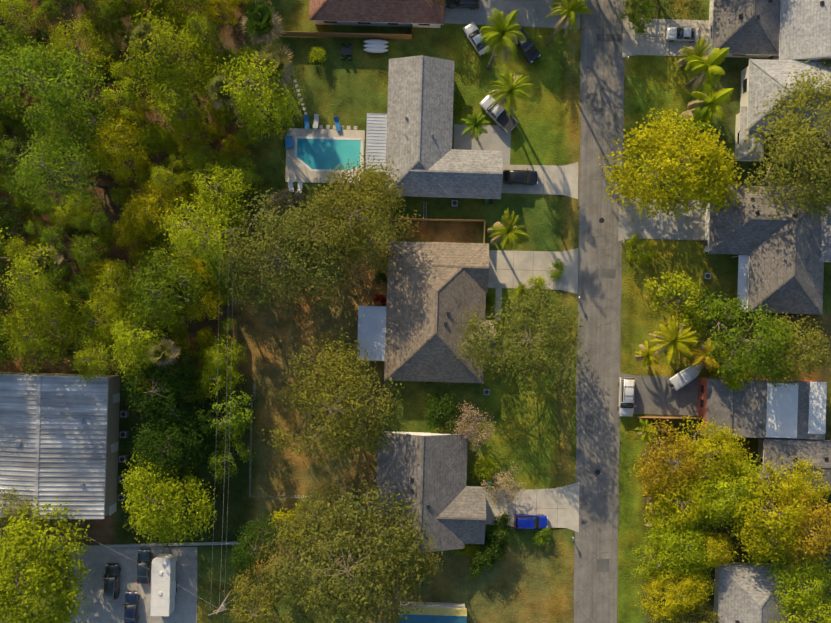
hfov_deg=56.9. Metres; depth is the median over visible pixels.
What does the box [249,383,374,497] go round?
chainlink fence
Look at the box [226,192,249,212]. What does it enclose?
tree
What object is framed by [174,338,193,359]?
tree
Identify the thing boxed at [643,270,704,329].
tree
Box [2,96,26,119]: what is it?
pine tree
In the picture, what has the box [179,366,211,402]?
round tree
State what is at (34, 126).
tree
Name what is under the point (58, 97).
tree
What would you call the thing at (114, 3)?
tree
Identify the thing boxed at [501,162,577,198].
drive pavement
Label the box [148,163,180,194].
pine tree
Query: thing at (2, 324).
tree
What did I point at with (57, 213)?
tree
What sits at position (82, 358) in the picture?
tree
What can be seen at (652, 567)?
tree
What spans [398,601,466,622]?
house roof
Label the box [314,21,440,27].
house walls
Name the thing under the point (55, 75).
tree
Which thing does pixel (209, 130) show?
tree
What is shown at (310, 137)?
pool coping
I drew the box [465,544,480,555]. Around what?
shrub
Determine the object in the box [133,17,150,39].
tree
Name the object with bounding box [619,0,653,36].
tree
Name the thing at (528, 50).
dark pickup
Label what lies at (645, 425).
banana tree
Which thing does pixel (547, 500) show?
drive pavement
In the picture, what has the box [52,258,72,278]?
pine tree
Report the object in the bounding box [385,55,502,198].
house roof
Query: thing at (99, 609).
lot gravel
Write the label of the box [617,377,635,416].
white van
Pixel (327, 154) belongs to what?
pool water
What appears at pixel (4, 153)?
pine tree
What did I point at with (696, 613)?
tree
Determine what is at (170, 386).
tree
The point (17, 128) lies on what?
tree
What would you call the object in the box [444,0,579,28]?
driveway
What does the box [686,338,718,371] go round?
banana tree
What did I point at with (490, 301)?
shrub
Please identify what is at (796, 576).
tree
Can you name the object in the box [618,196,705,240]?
drive pavement
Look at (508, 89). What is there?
palm tree
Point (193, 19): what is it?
tree
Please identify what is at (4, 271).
pine tree
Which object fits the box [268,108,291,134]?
shrub
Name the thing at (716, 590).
house walls
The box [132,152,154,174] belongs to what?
tree
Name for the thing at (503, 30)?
palm tree
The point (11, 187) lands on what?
pine tree
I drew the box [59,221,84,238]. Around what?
pine tree
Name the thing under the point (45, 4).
tree
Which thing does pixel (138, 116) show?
tree
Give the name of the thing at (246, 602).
tree
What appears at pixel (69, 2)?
pine tree
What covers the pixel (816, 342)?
tree
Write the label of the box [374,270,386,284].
shrub
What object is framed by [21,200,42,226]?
tree
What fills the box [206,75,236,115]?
sabal tree
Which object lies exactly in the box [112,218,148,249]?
tree
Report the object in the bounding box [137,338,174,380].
tree
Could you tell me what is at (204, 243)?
sabal tree
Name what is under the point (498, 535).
shrub
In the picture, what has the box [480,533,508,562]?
shrub
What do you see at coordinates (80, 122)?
tree
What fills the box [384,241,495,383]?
house roof
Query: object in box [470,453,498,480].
shrub
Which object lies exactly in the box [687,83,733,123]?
banana tree
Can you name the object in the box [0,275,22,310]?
pine tree
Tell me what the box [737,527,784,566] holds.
tree
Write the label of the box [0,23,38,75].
tree
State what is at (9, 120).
tree
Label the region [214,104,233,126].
tree
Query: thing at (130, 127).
round tree
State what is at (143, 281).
tree
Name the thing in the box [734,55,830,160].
house walls
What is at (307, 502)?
tree
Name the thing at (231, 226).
tree
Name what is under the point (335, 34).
wooden fence
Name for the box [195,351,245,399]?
tree
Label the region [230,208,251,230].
tree
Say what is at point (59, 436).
warehouse
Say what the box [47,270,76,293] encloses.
tree
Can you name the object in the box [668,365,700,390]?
boat
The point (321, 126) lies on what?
stepping stone path
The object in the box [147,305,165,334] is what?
tree
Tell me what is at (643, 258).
tree
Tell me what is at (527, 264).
drive pavement
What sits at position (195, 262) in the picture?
round tree
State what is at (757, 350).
tree
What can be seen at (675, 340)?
palm tree
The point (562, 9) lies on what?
tree
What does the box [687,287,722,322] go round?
tree
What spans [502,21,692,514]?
drive pavement joints
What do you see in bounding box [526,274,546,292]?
shrub
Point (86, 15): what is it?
pine tree
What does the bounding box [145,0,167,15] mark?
tree
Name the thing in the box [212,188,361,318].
tree
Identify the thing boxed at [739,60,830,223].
tree
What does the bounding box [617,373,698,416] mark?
drive pavement
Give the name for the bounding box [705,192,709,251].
house walls
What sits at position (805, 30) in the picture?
house roof
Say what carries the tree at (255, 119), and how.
on the ground
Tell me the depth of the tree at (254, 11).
97.58 m
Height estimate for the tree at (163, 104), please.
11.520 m
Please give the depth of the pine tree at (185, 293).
100.75 m
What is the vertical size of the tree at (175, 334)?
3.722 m
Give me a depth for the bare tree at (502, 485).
101.13 m
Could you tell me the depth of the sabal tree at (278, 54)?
95.86 m
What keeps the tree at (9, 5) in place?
on the ground
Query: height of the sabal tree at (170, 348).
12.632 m
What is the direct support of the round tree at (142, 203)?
on the ground
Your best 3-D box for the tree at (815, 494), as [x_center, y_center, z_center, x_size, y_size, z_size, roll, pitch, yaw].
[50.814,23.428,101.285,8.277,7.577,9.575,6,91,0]
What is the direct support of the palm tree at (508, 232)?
on the ground
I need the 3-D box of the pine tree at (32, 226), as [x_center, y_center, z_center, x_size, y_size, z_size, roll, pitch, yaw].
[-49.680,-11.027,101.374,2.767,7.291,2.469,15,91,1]
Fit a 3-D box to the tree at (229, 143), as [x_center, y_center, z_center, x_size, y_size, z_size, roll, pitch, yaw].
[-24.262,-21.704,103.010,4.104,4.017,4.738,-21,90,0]
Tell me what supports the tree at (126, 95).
on the ground
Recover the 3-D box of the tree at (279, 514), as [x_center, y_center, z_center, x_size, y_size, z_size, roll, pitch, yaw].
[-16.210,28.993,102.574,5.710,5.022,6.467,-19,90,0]
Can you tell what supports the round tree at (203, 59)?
on the ground
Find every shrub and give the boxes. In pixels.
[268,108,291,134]
[309,46,327,63]
[373,294,386,306]
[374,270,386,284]
[450,545,465,554]
[453,95,464,116]
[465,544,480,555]
[466,554,482,579]
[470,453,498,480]
[470,545,496,571]
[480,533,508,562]
[485,293,494,307]
[485,516,512,548]
[495,510,514,531]
[513,282,528,301]
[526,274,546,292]
[531,525,552,545]
[546,259,563,282]
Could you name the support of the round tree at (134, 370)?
on the ground
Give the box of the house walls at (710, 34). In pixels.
[708,0,771,57]
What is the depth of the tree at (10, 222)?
99.73 m
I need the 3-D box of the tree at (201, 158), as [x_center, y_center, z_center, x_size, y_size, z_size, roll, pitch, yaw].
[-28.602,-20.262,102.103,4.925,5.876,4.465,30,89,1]
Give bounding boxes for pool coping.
[295,136,362,172]
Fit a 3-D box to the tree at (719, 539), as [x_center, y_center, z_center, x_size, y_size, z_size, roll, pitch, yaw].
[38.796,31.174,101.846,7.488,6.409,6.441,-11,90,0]
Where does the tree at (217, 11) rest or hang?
on the ground
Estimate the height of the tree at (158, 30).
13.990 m
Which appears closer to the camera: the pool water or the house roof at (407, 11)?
the house roof at (407, 11)
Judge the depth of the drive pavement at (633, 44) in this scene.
104.93 m
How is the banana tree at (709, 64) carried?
on the ground
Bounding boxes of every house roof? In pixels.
[308,0,444,24]
[375,431,485,552]
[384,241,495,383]
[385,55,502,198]
[398,601,466,622]
[708,185,825,314]
[712,0,780,55]
[718,565,789,622]
[739,0,830,160]
[762,438,830,490]
[820,203,830,261]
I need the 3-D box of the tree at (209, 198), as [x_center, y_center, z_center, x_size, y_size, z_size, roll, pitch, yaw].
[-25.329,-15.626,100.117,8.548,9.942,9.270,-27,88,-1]
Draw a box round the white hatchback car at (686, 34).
[665,25,699,42]
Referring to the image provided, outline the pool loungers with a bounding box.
[285,114,340,193]
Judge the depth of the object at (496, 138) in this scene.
104.93 m
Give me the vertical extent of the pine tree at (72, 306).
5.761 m
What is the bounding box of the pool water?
[297,138,360,169]
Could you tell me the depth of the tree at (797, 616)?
98.89 m
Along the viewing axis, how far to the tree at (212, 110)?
102.42 m
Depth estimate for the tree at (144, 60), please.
103.32 m
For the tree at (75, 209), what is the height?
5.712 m
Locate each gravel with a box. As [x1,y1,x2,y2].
[67,547,196,622]
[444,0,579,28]
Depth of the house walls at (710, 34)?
104.29 m
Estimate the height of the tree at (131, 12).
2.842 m
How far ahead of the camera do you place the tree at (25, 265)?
94.91 m
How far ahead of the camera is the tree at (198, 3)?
98.05 m
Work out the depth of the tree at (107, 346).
102.95 m
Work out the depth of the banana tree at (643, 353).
101.79 m
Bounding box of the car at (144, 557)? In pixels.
[135,549,152,583]
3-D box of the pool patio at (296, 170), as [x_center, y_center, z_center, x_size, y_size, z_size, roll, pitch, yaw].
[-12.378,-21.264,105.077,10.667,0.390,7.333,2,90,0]
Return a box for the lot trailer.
[150,544,176,615]
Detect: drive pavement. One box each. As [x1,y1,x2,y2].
[486,482,578,531]
[488,248,577,293]
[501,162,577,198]
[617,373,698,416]
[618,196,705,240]
[622,16,708,57]
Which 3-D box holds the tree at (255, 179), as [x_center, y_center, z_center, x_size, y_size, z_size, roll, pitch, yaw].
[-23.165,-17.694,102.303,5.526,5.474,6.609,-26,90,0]
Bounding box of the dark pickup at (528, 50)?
[511,23,540,63]
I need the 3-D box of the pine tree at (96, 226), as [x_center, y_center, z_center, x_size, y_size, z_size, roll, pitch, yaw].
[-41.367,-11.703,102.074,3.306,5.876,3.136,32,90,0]
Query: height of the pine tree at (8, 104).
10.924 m
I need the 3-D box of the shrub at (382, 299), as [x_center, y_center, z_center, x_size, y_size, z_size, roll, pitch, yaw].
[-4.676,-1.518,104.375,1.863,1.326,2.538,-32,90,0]
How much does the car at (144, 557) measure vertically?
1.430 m
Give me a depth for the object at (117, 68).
99.76 m
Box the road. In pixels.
[574,0,625,622]
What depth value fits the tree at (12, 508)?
99.22 m
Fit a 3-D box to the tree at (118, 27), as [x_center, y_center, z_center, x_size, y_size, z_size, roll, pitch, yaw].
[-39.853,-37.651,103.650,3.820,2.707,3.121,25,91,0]
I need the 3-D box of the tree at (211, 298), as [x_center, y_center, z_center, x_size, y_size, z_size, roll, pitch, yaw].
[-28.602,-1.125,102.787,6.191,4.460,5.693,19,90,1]
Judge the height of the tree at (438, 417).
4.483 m
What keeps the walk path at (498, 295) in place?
on the ground
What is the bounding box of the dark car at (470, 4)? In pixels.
[445,0,479,9]
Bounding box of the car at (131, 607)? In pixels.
[122,591,139,622]
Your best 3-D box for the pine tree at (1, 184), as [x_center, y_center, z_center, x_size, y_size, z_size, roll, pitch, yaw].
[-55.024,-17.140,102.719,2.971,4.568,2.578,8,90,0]
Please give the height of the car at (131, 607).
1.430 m
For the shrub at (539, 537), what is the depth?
103.86 m
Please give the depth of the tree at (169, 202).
102.22 m
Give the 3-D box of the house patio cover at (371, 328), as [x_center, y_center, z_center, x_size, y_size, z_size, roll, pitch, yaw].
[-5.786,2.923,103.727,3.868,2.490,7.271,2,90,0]
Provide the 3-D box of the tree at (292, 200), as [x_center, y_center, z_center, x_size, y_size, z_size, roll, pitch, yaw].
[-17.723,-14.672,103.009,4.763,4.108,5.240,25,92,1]
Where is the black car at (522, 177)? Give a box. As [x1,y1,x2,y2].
[503,168,537,184]
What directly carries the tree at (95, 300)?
on the ground
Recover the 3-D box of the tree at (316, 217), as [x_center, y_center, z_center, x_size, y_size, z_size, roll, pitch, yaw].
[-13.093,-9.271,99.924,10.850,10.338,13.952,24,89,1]
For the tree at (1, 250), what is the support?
on the ground
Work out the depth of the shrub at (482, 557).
102.66 m
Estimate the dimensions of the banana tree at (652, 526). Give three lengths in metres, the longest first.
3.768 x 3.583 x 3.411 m
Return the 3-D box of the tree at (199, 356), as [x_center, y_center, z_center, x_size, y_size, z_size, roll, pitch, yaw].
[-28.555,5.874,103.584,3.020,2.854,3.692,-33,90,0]
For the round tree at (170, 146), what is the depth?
103.35 m
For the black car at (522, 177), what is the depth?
103.64 m
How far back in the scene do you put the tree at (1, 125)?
102.38 m
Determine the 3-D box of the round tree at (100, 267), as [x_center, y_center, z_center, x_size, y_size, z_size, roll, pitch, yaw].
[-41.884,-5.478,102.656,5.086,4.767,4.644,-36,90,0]
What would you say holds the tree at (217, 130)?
on the ground
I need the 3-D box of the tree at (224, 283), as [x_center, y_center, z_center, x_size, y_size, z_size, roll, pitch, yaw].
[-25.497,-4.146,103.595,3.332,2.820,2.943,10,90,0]
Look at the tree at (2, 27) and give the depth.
99.91 m
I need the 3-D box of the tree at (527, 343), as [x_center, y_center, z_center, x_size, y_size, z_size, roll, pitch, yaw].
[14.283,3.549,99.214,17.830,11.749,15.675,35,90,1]
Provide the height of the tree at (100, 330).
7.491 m
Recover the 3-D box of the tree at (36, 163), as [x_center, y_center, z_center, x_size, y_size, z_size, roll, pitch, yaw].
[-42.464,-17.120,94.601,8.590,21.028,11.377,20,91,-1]
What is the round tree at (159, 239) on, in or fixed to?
on the ground
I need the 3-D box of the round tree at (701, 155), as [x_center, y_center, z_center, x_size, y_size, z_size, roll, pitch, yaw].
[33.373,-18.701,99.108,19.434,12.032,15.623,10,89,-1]
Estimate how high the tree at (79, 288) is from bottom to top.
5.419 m
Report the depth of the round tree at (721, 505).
98.94 m
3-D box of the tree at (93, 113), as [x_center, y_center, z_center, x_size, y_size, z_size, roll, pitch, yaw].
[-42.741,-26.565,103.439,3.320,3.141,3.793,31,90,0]
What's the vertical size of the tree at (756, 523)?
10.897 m
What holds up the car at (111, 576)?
on the lot gravel at (99, 609)
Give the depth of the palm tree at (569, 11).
93.12 m
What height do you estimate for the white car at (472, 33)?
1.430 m
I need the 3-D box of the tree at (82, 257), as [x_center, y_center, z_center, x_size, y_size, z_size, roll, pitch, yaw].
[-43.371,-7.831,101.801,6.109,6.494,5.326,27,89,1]
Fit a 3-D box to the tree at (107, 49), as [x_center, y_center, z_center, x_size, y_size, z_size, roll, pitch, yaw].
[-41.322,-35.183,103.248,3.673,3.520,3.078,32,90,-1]
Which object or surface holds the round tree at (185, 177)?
on the ground
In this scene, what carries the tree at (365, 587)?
on the ground
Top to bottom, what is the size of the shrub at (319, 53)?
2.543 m
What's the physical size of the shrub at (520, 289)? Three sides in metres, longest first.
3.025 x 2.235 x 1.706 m
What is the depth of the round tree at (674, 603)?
100.12 m
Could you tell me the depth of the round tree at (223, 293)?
103.39 m
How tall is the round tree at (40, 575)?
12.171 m
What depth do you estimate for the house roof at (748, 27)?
101.59 m
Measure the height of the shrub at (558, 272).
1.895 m
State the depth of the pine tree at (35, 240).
102.02 m
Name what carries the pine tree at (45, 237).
on the ground
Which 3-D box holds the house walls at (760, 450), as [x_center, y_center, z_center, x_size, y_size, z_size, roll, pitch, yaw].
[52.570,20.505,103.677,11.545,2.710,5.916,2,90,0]
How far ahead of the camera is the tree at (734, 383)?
101.35 m
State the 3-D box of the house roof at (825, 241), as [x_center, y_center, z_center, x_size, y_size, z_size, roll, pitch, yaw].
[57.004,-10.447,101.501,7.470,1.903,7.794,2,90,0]
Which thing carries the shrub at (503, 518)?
on the ground
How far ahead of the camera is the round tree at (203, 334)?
102.87 m
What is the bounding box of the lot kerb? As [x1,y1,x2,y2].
[40,541,237,548]
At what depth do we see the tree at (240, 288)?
103.02 m
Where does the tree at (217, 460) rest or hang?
on the ground
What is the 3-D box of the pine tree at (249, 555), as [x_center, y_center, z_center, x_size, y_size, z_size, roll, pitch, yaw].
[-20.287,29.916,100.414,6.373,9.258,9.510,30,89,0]
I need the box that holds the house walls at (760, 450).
[757,439,763,481]
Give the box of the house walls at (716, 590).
[714,562,778,622]
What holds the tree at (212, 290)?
on the ground
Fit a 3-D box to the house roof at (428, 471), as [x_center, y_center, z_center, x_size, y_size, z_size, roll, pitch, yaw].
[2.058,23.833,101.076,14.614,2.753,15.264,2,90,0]
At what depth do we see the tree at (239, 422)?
99.15 m
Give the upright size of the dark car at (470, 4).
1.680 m
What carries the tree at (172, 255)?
on the ground
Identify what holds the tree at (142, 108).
on the ground
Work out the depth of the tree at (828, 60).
100.76 m
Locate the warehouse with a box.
[0,372,128,518]
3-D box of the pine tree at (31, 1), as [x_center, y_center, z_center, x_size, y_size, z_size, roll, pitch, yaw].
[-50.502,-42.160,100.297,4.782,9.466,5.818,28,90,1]
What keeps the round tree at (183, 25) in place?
on the ground
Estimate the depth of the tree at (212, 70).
102.96 m
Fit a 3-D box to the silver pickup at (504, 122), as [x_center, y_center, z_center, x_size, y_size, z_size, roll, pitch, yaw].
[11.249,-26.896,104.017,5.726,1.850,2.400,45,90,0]
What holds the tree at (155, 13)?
on the ground
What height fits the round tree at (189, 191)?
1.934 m
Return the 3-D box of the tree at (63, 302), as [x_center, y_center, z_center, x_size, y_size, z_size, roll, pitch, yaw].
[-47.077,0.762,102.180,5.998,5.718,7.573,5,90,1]
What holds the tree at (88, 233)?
on the ground
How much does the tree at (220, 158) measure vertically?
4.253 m
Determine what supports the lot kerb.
on the ground
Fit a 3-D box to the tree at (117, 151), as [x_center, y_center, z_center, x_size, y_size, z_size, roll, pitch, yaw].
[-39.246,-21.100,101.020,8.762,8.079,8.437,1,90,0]
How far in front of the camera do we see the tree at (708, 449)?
99.09 m
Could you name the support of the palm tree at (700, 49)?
on the ground
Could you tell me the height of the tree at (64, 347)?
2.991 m
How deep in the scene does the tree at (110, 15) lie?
101.51 m
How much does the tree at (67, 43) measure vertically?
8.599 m
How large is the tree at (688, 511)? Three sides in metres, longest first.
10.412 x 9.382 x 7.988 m
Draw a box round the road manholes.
[595,218,604,474]
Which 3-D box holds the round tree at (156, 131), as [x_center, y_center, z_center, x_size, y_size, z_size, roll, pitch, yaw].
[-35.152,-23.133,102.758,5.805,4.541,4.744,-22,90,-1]
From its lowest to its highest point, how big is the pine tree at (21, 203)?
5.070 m
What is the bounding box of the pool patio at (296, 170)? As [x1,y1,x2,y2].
[285,128,364,183]
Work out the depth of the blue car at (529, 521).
103.70 m
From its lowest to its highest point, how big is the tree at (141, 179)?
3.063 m
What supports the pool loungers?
on the pool patio at (296, 170)
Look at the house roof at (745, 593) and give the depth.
101.50 m
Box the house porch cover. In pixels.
[730,255,748,310]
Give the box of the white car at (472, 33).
[463,21,489,55]
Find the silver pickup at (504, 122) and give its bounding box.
[479,95,517,133]
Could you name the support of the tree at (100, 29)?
on the ground
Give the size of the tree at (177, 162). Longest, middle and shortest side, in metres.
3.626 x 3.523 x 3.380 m
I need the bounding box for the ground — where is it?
[0,0,830,622]
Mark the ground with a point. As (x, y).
(528, 578)
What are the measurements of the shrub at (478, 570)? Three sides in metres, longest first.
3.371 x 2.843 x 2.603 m
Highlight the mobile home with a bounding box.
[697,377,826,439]
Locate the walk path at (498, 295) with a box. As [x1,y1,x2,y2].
[495,288,501,319]
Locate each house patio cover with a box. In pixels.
[357,306,385,360]
[365,113,386,171]
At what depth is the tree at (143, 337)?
96.30 m
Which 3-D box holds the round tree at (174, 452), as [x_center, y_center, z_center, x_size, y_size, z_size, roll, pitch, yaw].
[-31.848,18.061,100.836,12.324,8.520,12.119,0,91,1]
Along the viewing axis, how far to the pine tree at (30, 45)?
99.41 m
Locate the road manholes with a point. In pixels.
(597, 471)
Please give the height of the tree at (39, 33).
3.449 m
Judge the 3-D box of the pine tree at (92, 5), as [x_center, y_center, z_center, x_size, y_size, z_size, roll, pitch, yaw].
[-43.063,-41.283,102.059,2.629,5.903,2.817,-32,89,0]
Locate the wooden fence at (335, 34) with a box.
[233,24,826,514]
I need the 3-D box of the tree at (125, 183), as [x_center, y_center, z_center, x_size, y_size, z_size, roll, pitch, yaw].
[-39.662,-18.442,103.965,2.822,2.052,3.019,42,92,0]
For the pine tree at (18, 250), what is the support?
on the ground
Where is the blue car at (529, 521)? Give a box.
[514,513,547,530]
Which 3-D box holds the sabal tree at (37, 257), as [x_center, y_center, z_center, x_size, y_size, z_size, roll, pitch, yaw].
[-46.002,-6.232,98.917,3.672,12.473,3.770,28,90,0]
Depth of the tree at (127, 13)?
102.73 m
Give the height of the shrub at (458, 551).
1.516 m
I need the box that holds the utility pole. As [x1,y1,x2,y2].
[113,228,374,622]
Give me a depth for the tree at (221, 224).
102.77 m
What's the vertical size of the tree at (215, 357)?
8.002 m
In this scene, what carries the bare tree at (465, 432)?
on the ground
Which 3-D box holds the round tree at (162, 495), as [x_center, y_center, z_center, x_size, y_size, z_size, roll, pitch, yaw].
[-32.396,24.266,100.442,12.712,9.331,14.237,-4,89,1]
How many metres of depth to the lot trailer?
102.18 m
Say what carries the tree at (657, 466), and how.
on the ground
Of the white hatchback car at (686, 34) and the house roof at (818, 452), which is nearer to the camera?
the house roof at (818, 452)
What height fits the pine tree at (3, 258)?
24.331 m
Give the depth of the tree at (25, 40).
103.22 m
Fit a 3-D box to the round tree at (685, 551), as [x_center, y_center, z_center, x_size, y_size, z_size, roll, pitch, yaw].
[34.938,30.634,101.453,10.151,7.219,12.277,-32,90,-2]
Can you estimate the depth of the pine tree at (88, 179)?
102.16 m
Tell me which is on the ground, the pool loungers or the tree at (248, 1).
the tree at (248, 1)
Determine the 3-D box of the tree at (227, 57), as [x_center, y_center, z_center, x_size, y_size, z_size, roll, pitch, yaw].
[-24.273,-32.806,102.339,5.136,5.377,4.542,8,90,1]
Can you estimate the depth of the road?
104.94 m
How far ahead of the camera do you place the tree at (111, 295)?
99.54 m
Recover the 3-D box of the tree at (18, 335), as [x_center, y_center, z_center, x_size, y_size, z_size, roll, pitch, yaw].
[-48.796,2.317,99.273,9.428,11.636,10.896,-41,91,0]
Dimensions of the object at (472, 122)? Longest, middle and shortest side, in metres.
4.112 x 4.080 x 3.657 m
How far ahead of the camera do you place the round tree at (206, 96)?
103.33 m
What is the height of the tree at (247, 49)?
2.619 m
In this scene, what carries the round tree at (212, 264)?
on the ground
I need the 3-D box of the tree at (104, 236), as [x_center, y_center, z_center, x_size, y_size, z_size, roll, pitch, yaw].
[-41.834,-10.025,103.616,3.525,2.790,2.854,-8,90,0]
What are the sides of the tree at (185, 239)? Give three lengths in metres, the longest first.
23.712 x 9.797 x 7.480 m
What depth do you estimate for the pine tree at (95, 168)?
101.66 m
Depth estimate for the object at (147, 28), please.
94.57 m
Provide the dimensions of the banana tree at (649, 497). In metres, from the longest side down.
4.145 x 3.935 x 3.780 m
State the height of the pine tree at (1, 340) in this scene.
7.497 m
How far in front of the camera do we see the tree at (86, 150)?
102.99 m
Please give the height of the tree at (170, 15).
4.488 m
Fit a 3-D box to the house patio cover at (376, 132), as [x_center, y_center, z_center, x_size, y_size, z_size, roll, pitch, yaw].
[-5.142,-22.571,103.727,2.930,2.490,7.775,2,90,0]
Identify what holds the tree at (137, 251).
on the ground
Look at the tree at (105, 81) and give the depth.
102.30 m
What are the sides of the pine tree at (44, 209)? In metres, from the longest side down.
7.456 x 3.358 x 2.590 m
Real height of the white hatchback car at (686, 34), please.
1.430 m
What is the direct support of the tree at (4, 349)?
on the ground
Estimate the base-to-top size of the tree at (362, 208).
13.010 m
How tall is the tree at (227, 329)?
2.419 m
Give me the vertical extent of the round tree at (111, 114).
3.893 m
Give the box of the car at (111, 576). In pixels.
[102,563,120,599]
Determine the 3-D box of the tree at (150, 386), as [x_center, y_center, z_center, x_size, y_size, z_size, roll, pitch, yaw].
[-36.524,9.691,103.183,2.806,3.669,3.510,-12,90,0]
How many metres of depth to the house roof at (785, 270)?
101.33 m
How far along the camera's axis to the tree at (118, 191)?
102.63 m
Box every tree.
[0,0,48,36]
[0,18,16,63]
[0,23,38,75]
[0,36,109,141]
[0,75,26,114]
[0,107,23,133]
[0,115,7,148]
[0,135,27,170]
[0,161,41,202]
[0,176,11,192]
[0,196,31,244]
[0,227,29,261]
[0,229,25,274]
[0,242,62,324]
[0,262,13,275]
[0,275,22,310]
[0,291,82,376]
[0,304,14,371]
[0,316,23,341]
[0,334,18,357]
[0,479,52,530]
[0,497,91,622]
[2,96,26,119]
[5,234,32,264]
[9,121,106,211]
[13,118,36,144]
[13,194,33,212]
[14,31,31,52]
[15,0,44,5]
[17,42,49,72]
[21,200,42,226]
[23,220,52,235]
[26,85,117,168]
[26,232,45,251]
[27,116,50,137]
[29,246,77,276]
[32,198,55,216]
[33,25,54,47]
[38,226,72,253]
[39,0,65,23]
[40,289,79,343]
[43,13,114,89]
[47,203,81,233]
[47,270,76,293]
[49,61,83,94]
[50,337,78,359]
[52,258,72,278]
[57,0,88,9]
[58,190,104,227]
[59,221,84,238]
[66,233,110,276]
[66,269,101,300]
[66,295,134,350]
[67,297,86,316]
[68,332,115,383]
[71,214,94,234]
[76,172,92,189]
[79,0,99,10]
[79,8,100,31]
[79,222,102,247]
[80,142,96,161]
[83,257,122,286]
[84,291,106,311]
[85,22,108,44]
[85,116,151,184]
[85,154,104,175]
[86,102,110,124]
[87,55,122,89]
[88,212,112,233]
[89,258,156,315]
[92,1,129,29]
[95,227,117,247]
[96,0,143,18]
[98,38,121,63]
[98,105,126,144]
[100,330,122,357]
[101,74,143,118]
[106,296,180,380]
[107,20,131,43]
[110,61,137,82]
[110,186,138,207]
[111,167,131,185]
[112,0,134,22]
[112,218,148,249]
[117,178,186,246]
[120,8,218,98]
[120,447,217,550]
[121,118,138,140]
[121,343,205,431]
[125,246,211,338]
[127,56,148,77]
[127,242,156,269]
[127,360,149,377]
[127,406,218,492]
[128,1,148,24]
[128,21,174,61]
[129,111,152,138]
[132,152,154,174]
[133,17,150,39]
[133,97,153,119]
[133,122,174,158]
[135,169,155,190]
[135,376,154,395]
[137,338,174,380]
[141,58,212,136]
[144,0,217,22]
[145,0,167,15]
[146,338,182,368]
[147,5,168,24]
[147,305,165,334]
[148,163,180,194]
[149,235,196,289]
[151,223,173,249]
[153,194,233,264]
[161,3,190,31]
[161,197,185,212]
[162,130,185,153]
[162,150,189,172]
[166,318,191,340]
[170,105,216,157]
[174,15,197,36]
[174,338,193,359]
[175,169,195,193]
[175,227,211,253]
[177,283,198,299]
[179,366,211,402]
[180,181,203,203]
[180,284,222,322]
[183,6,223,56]
[184,142,217,175]
[184,254,216,291]
[188,161,256,227]
[189,46,217,74]
[191,344,211,365]
[195,326,214,348]
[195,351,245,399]
[195,391,254,441]
[196,232,253,290]
[198,74,221,97]
[200,278,219,301]
[202,0,243,27]
[202,56,220,78]
[203,50,304,139]
[203,333,246,383]
[204,97,222,118]
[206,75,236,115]
[207,119,226,139]
[207,439,255,483]
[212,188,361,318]
[213,149,241,181]
[213,214,229,232]
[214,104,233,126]
[214,283,234,305]
[215,46,250,79]
[217,270,234,289]
[217,317,236,339]
[219,220,245,247]
[220,132,250,165]
[223,567,295,622]
[225,151,264,206]
[225,508,283,573]
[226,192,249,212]
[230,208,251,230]
[232,276,252,299]
[236,45,255,69]
[239,0,257,6]
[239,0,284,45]
[251,478,431,622]
[253,41,295,90]
[262,328,408,477]
[266,188,304,218]
[269,503,309,549]
[275,153,425,275]
[275,188,362,289]
[287,481,345,540]
[352,506,446,600]
[423,393,459,433]
[442,401,495,451]
[451,282,589,403]
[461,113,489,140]
[479,9,526,69]
[481,461,526,510]
[488,66,533,117]
[488,207,530,249]
[545,0,591,45]
[551,0,579,25]
[597,108,743,226]
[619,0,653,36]
[625,230,660,265]
[628,417,704,500]
[631,538,671,586]
[634,341,659,366]
[634,419,657,443]
[634,555,716,622]
[640,498,723,580]
[641,464,714,536]
[642,478,664,506]
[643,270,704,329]
[645,514,665,533]
[648,315,698,365]
[661,304,707,350]
[666,597,718,622]
[670,415,752,486]
[673,452,768,529]
[675,106,712,134]
[677,35,712,73]
[682,524,736,572]
[685,47,729,91]
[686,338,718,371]
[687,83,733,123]
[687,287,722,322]
[700,291,804,386]
[709,346,754,391]
[716,457,810,567]
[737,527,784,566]
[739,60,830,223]
[746,312,830,386]
[757,481,830,573]
[764,541,830,619]
[767,452,830,518]
[769,583,830,622]
[817,58,830,69]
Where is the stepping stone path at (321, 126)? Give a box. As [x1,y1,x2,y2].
[293,80,356,129]
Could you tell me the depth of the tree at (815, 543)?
97.79 m
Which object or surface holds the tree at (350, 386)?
on the ground
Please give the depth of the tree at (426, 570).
99.19 m
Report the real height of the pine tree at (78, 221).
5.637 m
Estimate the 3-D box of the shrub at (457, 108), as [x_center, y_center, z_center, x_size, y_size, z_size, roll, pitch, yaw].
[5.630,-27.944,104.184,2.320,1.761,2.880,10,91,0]
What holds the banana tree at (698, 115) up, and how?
on the ground

